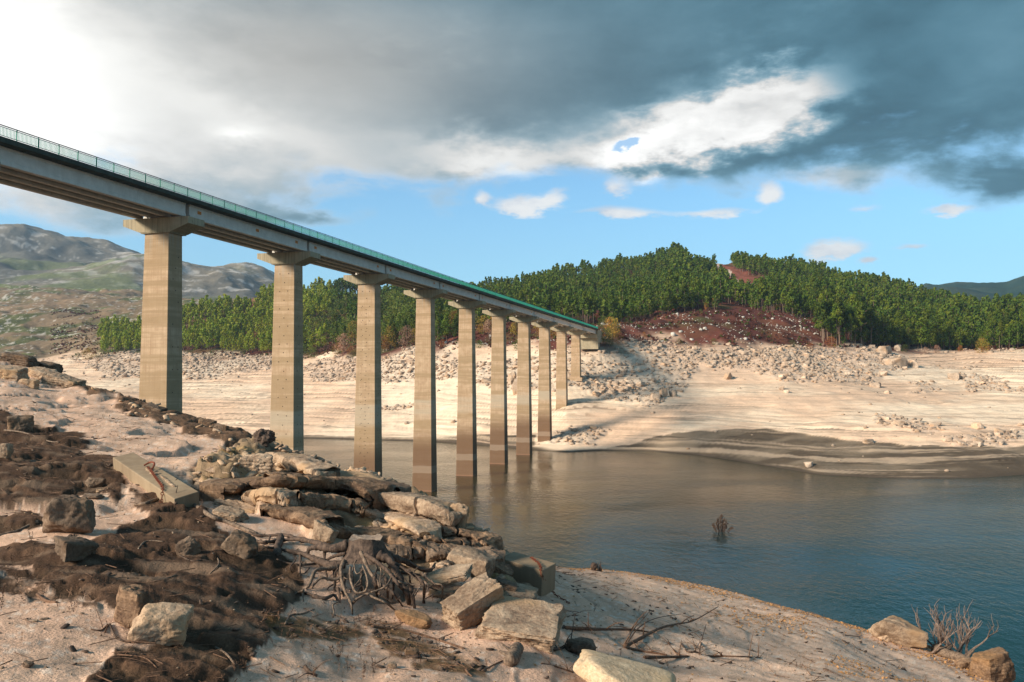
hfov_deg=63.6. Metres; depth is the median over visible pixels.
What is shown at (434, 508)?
rock ledge
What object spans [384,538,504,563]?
rock ledge
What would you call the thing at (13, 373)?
rock bed
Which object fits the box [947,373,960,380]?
rock
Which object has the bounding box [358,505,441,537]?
rock ledge
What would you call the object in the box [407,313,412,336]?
pine tree
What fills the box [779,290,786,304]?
pine tree
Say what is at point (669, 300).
pine tree
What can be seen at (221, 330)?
young pine wood
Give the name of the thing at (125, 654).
stick
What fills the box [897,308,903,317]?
pine tree
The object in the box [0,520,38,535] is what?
branch
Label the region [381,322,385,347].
broadleaf tree
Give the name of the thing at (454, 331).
pine tree
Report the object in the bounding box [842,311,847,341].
pine tree
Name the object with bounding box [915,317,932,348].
pine tree
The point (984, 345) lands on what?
bush
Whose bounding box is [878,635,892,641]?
boulder
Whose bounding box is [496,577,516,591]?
rock
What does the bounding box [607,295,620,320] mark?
pine tree
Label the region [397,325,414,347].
broadleaf tree
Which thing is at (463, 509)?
rock
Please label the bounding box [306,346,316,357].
bush
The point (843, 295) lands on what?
pine tree
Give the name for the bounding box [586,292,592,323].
pine tree
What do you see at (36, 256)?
mountains
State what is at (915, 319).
pine tree
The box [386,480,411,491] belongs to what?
rock ledge
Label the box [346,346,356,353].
bush
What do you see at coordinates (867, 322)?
pine tree
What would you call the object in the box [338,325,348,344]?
pine tree
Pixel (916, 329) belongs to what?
pine tree
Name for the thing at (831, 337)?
bush
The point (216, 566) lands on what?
stick
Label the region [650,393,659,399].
rock
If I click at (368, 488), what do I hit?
log
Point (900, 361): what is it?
rock
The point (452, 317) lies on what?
broadleaf tree
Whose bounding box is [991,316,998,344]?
pine tree
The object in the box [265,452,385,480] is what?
rock ledge
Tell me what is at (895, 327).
pine tree
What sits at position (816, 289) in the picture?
pine tree
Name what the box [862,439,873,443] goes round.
rock
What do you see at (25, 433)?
bare root
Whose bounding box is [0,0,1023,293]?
sky
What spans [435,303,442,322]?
pine tree
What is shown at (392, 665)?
boulder
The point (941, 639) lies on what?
dead bush
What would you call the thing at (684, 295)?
pine tree
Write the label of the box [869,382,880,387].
rock
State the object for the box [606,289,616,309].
pine tree
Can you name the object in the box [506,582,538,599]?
stone slab
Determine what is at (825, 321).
pine tree
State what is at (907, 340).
pine tree
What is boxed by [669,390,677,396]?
rock
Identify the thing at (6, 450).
boulder
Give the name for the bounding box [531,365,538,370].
rock
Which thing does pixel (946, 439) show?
rock
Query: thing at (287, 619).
bare root
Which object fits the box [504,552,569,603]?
concrete block
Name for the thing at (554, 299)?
pine tree
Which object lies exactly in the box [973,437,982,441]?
rock
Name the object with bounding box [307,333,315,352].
pine tree
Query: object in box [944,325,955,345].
pine tree
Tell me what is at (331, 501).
rock ledge
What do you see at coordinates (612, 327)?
broadleaf tree
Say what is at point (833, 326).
pine tree
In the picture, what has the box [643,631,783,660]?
branch
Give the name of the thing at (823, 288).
pine tree
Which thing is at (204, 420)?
rock bed
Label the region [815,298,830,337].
pine tree
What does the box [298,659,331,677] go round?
stick
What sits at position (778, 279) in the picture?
pine tree
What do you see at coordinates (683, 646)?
bare root
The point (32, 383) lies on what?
rock bed
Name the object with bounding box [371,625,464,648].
stick
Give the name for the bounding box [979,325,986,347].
pine tree
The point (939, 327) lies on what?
pine tree
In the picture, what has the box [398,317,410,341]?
pine tree
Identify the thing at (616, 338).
bush
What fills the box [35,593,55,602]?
stick
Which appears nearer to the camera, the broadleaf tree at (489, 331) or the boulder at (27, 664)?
the boulder at (27, 664)
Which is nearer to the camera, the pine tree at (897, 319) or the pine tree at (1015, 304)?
the pine tree at (897, 319)
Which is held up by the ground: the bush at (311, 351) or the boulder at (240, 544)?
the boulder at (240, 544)
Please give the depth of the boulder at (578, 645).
8.02 m
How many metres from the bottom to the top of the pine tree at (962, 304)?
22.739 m
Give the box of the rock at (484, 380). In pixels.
[481,378,490,382]
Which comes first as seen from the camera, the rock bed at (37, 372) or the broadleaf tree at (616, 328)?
the rock bed at (37, 372)
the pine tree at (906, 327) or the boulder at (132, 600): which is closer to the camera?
the boulder at (132, 600)
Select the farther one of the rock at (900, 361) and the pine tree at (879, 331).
the pine tree at (879, 331)
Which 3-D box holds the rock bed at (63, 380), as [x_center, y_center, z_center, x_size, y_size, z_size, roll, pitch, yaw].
[-18.020,1.755,33.194,1.496,0.725,1.222,14,3,8]
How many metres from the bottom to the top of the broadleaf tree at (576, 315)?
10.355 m
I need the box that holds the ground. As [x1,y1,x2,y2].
[0,361,990,681]
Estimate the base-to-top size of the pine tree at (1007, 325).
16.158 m
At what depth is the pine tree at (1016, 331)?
498.53 m
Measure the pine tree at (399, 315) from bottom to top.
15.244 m
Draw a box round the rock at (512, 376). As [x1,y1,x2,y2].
[508,371,516,384]
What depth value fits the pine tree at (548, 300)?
504.10 m
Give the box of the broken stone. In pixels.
[84,387,505,578]
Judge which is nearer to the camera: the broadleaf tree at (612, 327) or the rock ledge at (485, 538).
the rock ledge at (485, 538)
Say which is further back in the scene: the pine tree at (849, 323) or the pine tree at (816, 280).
the pine tree at (816, 280)
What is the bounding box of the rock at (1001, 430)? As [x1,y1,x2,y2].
[994,428,1005,433]
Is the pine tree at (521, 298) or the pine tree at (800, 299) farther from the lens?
the pine tree at (800, 299)
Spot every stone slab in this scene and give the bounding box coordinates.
[420,563,472,584]
[428,586,460,598]
[440,572,503,630]
[474,596,566,653]
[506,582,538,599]
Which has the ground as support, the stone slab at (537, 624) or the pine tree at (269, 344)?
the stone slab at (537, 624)
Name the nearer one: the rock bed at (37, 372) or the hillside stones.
the rock bed at (37, 372)
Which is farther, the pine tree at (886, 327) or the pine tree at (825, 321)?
the pine tree at (886, 327)
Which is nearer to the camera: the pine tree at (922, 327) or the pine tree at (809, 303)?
the pine tree at (922, 327)
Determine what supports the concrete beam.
on the ground
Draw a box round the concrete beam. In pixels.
[113,452,199,507]
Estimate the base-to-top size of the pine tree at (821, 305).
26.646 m
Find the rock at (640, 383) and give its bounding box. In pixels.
[636,381,644,385]
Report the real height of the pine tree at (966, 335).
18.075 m
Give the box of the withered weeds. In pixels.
[0,366,926,681]
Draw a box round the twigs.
[0,386,951,681]
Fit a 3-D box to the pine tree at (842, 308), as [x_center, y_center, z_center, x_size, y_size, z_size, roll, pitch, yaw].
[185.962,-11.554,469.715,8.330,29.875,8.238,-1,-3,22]
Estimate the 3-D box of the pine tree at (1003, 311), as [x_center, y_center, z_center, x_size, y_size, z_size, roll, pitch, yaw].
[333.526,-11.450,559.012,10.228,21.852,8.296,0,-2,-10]
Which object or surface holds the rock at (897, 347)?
on the shore
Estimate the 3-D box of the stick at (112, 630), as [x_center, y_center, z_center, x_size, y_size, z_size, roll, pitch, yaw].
[-2.590,1.916,5.402,0.055,0.048,0.376,2,-3,-44]
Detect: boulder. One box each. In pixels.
[0,443,13,458]
[7,414,34,432]
[22,660,34,667]
[42,494,95,533]
[53,536,98,561]
[82,493,104,498]
[85,477,105,487]
[114,584,153,628]
[127,602,193,645]
[175,536,200,555]
[221,529,257,558]
[312,519,338,543]
[387,662,396,668]
[395,609,432,628]
[404,648,418,655]
[447,545,495,577]
[458,578,466,581]
[565,637,595,654]
[573,649,675,681]
[868,615,928,647]
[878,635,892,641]
[954,656,971,668]
[969,647,1015,681]
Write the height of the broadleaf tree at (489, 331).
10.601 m
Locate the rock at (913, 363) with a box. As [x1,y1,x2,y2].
[910,360,917,367]
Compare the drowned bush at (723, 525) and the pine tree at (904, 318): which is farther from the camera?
the pine tree at (904, 318)
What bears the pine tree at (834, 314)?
on the hills at (38, 303)
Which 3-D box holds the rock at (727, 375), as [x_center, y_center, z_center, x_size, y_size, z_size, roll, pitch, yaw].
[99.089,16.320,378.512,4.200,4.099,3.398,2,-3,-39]
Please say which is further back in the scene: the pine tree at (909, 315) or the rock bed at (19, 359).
the pine tree at (909, 315)
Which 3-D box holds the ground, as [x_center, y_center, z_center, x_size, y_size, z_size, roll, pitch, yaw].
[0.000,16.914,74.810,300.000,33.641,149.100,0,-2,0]
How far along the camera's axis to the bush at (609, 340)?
404.62 m
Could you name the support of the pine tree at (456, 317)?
on the hills at (38, 303)
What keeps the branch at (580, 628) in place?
on the ground
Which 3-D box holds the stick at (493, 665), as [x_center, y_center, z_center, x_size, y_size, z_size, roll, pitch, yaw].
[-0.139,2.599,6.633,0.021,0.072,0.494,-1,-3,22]
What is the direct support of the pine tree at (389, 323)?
on the hills at (38, 303)
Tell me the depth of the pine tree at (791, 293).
522.29 m
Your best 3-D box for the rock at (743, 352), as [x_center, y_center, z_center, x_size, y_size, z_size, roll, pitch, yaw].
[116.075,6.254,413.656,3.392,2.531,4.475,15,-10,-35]
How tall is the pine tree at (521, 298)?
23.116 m
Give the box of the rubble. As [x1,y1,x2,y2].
[35,339,1023,471]
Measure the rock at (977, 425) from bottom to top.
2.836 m
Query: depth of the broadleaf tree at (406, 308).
507.14 m
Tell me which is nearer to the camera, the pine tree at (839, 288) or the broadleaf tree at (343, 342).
the broadleaf tree at (343, 342)
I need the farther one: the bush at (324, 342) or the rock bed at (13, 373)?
the bush at (324, 342)
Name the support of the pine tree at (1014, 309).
on the hills at (38, 303)
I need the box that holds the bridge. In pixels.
[0,124,601,491]
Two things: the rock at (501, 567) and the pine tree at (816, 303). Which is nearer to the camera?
the rock at (501, 567)
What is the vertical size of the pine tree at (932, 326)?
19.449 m
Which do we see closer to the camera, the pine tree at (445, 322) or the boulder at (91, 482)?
the boulder at (91, 482)
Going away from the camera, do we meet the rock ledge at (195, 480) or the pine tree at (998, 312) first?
the rock ledge at (195, 480)
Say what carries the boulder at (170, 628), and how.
on the ground
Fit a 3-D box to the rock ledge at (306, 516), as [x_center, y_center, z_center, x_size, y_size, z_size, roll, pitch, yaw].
[-2.092,2.567,10.409,2.220,1.003,1.059,0,-2,0]
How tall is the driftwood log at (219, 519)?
0.308 m
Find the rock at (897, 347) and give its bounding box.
[894,345,900,350]
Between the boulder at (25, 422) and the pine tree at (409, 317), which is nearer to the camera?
the boulder at (25, 422)
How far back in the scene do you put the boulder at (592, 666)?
6.69 m
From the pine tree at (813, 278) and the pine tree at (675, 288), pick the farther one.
the pine tree at (813, 278)
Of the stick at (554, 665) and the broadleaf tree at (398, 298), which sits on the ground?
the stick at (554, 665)
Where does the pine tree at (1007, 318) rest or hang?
on the hills at (38, 303)
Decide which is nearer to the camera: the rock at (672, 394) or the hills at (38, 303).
the rock at (672, 394)
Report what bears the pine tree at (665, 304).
on the hills at (38, 303)
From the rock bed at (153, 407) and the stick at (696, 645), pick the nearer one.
the stick at (696, 645)
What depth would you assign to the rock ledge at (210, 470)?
12.86 m
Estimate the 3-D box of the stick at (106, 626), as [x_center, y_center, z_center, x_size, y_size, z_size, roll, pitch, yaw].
[-2.723,1.818,5.471,0.232,0.192,0.161,0,-2,0]
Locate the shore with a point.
(701, 409)
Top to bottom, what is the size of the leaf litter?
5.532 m
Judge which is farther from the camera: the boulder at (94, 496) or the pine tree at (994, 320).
the pine tree at (994, 320)
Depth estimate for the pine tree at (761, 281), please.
566.66 m
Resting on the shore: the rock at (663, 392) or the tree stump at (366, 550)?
the rock at (663, 392)
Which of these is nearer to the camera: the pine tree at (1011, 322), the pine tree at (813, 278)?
the pine tree at (1011, 322)
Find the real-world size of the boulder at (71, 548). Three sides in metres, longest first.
0.449 x 0.367 x 0.186 m
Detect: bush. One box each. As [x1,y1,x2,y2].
[82,348,95,359]
[95,348,108,357]
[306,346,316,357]
[312,332,333,350]
[331,343,342,354]
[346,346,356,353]
[601,327,616,344]
[603,334,615,345]
[613,333,622,343]
[712,514,731,531]
[825,336,836,347]
[911,600,998,654]
[975,338,991,352]
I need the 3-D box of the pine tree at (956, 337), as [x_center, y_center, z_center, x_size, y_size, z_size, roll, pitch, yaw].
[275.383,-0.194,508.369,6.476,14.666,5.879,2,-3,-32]
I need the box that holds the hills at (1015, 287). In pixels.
[916,276,1023,300]
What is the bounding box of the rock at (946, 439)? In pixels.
[942,437,951,441]
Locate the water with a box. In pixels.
[304,438,1023,681]
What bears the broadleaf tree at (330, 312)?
on the hills at (38, 303)
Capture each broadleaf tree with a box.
[303,315,329,343]
[317,306,342,327]
[335,318,355,341]
[335,333,352,352]
[345,319,356,345]
[347,321,356,341]
[381,290,396,302]
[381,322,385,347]
[381,326,401,347]
[381,335,389,350]
[382,305,404,328]
[383,292,415,315]
[394,302,415,330]
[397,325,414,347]
[409,328,415,343]
[440,307,453,323]
[448,310,458,330]
[475,315,490,334]
[483,319,491,335]
[509,323,516,334]
[570,311,581,319]
[596,315,607,329]
[601,317,620,339]
[607,319,620,336]
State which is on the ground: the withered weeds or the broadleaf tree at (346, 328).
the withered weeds
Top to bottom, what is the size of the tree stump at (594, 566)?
0.399 m
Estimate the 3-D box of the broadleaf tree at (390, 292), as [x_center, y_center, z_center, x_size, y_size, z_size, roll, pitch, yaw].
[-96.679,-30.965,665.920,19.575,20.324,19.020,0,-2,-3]
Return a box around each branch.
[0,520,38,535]
[565,611,648,632]
[623,606,718,646]
[623,638,666,654]
[624,610,650,643]
[625,614,678,641]
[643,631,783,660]
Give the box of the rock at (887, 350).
[876,346,891,354]
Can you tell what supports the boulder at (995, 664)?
on the ground
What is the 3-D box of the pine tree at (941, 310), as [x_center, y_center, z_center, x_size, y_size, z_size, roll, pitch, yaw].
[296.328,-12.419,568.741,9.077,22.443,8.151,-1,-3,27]
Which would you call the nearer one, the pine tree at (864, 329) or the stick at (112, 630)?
the stick at (112, 630)
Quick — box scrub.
[49,308,1023,358]
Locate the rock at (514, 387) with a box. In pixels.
[512,378,516,394]
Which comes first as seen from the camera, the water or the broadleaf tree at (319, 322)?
the water
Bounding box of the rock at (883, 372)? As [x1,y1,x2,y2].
[880,370,887,375]
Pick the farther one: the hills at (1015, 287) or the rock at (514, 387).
the hills at (1015, 287)
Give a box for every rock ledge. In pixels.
[193,478,239,494]
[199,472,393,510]
[204,466,241,478]
[241,487,300,506]
[259,504,429,553]
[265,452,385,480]
[296,491,369,517]
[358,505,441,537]
[378,492,462,526]
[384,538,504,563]
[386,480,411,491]
[410,534,482,547]
[440,523,503,549]
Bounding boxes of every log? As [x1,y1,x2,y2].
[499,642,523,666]
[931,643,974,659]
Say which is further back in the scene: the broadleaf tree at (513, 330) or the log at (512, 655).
the broadleaf tree at (513, 330)
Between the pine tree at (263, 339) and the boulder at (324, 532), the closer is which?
the boulder at (324, 532)
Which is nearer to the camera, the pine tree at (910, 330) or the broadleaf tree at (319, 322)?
the pine tree at (910, 330)
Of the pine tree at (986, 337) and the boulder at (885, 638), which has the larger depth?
the pine tree at (986, 337)
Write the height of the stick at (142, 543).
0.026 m
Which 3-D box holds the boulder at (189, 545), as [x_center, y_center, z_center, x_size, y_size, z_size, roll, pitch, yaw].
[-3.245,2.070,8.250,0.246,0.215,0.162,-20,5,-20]
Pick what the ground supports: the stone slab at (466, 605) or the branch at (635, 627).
the stone slab at (466, 605)
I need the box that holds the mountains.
[0,224,273,299]
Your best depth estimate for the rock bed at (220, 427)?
22.09 m
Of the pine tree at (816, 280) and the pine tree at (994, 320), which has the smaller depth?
the pine tree at (994, 320)
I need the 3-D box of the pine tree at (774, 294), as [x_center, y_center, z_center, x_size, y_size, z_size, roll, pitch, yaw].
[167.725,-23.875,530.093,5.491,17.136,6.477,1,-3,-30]
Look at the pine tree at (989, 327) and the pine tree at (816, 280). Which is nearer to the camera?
the pine tree at (989, 327)
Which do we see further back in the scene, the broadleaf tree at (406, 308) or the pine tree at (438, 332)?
the broadleaf tree at (406, 308)
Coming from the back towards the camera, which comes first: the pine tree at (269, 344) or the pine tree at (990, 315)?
the pine tree at (269, 344)
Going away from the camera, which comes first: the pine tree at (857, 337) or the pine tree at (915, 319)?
the pine tree at (857, 337)
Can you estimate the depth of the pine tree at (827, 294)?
470.62 m
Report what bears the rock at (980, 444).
on the shore
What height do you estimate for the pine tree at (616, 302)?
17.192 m
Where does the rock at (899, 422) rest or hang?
on the shore
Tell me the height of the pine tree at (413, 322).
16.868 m
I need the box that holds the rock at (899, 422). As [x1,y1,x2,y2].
[892,420,904,425]
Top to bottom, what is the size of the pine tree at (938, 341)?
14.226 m
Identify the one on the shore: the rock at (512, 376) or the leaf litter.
the rock at (512, 376)
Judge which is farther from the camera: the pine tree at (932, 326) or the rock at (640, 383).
the pine tree at (932, 326)
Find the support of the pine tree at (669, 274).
on the hills at (38, 303)
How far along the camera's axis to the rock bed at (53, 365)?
38.50 m
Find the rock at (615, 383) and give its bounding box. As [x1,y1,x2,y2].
[611,381,619,384]
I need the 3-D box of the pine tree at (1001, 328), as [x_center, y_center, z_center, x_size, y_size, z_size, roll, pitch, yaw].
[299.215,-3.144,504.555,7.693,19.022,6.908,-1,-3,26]
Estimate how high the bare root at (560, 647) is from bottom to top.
0.355 m
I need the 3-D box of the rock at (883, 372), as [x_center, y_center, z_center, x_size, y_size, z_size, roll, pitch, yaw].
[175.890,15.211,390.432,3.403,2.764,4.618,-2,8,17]
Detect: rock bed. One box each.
[0,352,39,366]
[0,365,29,381]
[18,379,39,388]
[28,367,57,379]
[38,360,62,372]
[41,372,86,388]
[142,403,167,411]
[190,483,199,494]
[198,418,216,424]
[212,423,228,431]
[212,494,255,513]
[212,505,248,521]
[238,453,272,474]
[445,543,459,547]
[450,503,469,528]
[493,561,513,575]
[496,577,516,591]
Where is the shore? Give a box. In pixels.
[34,338,1023,478]
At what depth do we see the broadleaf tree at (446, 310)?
510.15 m
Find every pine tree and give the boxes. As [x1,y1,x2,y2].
[258,332,266,350]
[264,333,271,350]
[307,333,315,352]
[315,326,328,347]
[321,323,330,349]
[330,321,338,344]
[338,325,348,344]
[383,319,391,343]
[389,322,398,343]
[395,314,402,330]
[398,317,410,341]
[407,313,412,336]
[409,312,415,333]
[435,298,442,310]
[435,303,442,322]
[435,318,443,343]
[441,313,452,339]
[441,319,451,335]
[450,313,458,331]
[450,320,457,336]
[518,293,525,303]
[545,294,555,313]
[550,295,556,306]
[579,291,589,308]
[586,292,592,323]
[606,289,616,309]
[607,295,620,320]
[610,298,621,319]
[645,289,655,313]
[663,269,676,288]
[663,291,674,310]
[664,287,672,310]
[664,292,673,311]
[672,283,682,312]
[672,289,678,312]
[678,284,693,309]
[684,270,690,283]
[757,277,764,305]
[769,291,778,303]
[775,274,781,298]
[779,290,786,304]
[786,287,798,314]
[798,293,804,316]
[805,295,814,317]
[809,271,816,287]
[810,278,820,295]
[811,283,819,298]
[812,297,825,335]
[813,297,828,340]
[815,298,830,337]
[817,285,827,299]
[817,289,834,339]
[817,309,830,344]
[828,318,836,341]
[829,303,843,343]
[834,286,843,301]
[835,295,845,343]
[840,288,848,303]
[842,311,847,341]
[845,313,856,344]
[846,294,858,342]
[849,317,859,344]
[854,302,865,343]
[856,321,868,341]
[861,302,870,344]
[866,305,879,344]
[869,317,885,346]
[872,328,879,346]
[879,314,892,345]
[887,320,893,345]
[892,320,901,344]
[893,318,904,344]
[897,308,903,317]
[899,314,907,326]
[899,320,905,344]
[903,319,913,344]
[903,322,917,348]
[903,328,910,345]
[904,311,912,331]
[911,314,922,337]
[912,322,923,343]
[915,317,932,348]
[922,309,939,343]
[925,320,936,348]
[931,328,940,345]
[933,314,948,344]
[939,307,946,322]
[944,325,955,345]
[945,321,955,343]
[953,329,963,347]
[959,299,965,313]
[961,324,973,346]
[964,307,971,316]
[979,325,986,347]
[981,328,992,347]
[984,313,995,343]
[984,321,994,342]
[990,296,1000,312]
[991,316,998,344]
[993,309,1001,317]
[994,321,1007,343]
[1001,308,1006,318]
[1003,294,1011,305]
[1003,312,1010,326]
[1003,312,1014,324]
[1004,319,1019,344]
[1004,324,1008,346]
[1009,300,1019,314]
[1010,305,1017,315]
[1010,321,1023,347]
[1020,319,1023,341]
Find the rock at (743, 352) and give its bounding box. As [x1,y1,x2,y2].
[739,351,748,355]
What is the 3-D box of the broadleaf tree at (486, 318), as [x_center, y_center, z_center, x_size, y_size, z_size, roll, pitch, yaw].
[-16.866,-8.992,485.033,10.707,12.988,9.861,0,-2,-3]
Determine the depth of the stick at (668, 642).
9.70 m
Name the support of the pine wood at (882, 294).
on the hills at (38, 303)
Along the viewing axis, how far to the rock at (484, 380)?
390.27 m
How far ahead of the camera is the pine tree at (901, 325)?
508.28 m
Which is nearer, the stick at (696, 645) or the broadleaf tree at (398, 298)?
the stick at (696, 645)
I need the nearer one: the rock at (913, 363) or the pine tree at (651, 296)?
the rock at (913, 363)
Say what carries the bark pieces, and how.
on the ground
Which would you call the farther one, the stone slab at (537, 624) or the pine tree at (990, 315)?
the pine tree at (990, 315)
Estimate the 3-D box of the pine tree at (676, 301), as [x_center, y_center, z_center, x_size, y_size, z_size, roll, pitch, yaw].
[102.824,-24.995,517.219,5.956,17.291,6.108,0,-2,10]
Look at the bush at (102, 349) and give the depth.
606.02 m
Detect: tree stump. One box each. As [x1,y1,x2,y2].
[248,531,443,617]
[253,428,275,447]
[590,561,601,571]
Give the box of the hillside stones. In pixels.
[1,307,817,350]
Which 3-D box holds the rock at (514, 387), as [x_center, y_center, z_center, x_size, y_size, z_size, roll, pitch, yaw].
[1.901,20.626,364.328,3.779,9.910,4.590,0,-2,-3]
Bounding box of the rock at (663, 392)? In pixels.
[659,388,667,396]
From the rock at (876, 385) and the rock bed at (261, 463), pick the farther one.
the rock at (876, 385)
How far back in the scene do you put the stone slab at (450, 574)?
8.81 m
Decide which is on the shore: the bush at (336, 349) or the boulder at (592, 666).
the bush at (336, 349)
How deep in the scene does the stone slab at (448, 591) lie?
8.52 m
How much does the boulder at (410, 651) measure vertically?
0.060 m
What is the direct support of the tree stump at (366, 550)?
on the ground
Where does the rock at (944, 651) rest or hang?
on the ground
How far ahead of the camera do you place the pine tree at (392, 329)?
493.02 m
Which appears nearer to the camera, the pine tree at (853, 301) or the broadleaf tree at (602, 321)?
the broadleaf tree at (602, 321)
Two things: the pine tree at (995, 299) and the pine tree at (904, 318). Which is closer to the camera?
the pine tree at (904, 318)
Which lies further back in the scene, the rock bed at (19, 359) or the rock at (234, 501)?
the rock bed at (19, 359)
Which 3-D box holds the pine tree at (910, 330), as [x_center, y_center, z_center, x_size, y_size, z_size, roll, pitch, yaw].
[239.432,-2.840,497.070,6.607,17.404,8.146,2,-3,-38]
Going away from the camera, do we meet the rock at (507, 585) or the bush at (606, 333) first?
the rock at (507, 585)
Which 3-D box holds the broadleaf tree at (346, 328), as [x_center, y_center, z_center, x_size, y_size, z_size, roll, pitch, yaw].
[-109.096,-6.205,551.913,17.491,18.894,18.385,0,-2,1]
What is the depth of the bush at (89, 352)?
608.32 m
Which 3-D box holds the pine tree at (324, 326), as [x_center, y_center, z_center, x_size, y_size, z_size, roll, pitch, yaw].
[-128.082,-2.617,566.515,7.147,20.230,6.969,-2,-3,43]
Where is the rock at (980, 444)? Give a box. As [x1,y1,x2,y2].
[973,441,983,446]
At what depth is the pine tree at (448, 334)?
488.31 m
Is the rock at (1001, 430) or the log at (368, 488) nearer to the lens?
the log at (368, 488)
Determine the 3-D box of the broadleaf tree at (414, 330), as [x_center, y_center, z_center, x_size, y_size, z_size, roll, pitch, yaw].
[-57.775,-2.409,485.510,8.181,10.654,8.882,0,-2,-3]
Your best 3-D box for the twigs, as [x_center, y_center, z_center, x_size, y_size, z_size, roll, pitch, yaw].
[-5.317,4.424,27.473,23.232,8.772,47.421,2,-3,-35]
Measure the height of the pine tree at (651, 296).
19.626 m
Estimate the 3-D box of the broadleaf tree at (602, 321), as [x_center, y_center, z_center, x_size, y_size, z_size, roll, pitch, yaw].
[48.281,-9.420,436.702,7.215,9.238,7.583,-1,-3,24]
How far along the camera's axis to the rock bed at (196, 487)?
11.96 m
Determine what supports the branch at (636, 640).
on the ground
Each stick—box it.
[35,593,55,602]
[90,598,120,632]
[109,614,165,667]
[109,623,130,642]
[138,540,163,548]
[209,552,219,573]
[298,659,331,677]
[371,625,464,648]
[482,660,502,671]
[526,640,576,672]
[654,632,701,660]
[678,625,705,654]
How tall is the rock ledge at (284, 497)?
0.698 m
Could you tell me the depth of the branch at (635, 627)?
9.82 m
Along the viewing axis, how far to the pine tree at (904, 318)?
517.92 m
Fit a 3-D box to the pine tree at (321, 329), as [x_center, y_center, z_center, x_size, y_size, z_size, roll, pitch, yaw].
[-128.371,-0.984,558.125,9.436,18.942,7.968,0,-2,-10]
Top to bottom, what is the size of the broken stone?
2.988 m
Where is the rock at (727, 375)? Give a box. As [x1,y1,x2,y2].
[723,372,732,379]
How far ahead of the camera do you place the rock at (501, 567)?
10.19 m
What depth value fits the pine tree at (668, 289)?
518.70 m
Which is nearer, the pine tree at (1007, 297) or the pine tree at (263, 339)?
the pine tree at (263, 339)
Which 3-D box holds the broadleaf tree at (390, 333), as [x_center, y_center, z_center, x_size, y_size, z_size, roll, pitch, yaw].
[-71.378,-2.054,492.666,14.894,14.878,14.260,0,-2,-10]
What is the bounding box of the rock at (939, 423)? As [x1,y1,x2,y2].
[929,421,941,426]
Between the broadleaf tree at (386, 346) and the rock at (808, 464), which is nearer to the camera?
the rock at (808, 464)
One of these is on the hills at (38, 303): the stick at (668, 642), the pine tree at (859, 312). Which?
the pine tree at (859, 312)
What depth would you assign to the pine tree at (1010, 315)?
534.27 m
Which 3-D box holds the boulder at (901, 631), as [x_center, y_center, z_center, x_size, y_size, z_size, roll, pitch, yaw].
[9.958,7.524,21.303,1.343,0.700,0.713,17,0,8]
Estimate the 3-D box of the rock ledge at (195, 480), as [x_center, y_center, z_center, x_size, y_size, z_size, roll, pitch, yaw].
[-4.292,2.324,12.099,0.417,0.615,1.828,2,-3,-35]
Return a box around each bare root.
[3,429,58,442]
[134,494,158,505]
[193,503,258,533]
[214,646,235,665]
[284,609,314,624]
[553,613,575,650]
[681,638,716,654]
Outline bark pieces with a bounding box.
[0,392,993,681]
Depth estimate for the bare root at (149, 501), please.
10.76 m
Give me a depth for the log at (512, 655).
6.77 m
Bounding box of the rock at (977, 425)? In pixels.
[971,422,984,428]
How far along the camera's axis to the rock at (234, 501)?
11.08 m
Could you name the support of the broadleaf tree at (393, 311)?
on the hills at (38, 303)
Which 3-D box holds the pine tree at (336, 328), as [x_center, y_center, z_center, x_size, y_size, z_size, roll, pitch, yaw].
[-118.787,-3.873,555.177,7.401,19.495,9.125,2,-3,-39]
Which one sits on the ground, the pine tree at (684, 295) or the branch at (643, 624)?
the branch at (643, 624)
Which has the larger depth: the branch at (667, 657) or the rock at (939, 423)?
the rock at (939, 423)
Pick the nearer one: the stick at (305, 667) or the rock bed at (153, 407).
the stick at (305, 667)
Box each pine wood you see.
[96,276,332,352]
[329,242,1023,348]
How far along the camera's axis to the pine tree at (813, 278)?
596.74 m
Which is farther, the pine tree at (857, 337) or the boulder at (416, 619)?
the pine tree at (857, 337)
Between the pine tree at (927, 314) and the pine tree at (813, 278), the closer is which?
the pine tree at (927, 314)
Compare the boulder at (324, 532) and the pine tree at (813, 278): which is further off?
the pine tree at (813, 278)
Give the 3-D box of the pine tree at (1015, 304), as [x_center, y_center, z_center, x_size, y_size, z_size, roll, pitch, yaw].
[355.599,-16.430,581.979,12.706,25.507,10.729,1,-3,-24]
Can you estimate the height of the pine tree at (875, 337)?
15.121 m
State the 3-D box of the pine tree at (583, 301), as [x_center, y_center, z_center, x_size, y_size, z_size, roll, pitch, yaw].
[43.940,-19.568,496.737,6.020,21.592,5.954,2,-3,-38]
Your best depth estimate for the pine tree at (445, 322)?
486.73 m
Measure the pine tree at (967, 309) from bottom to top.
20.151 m
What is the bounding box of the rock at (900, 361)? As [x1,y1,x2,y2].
[882,357,907,366]
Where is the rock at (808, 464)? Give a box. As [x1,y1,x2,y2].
[804,461,812,467]
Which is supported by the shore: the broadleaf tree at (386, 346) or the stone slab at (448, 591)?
the broadleaf tree at (386, 346)
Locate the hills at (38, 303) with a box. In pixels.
[0,263,1023,357]
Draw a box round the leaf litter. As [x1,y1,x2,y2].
[533,566,994,681]

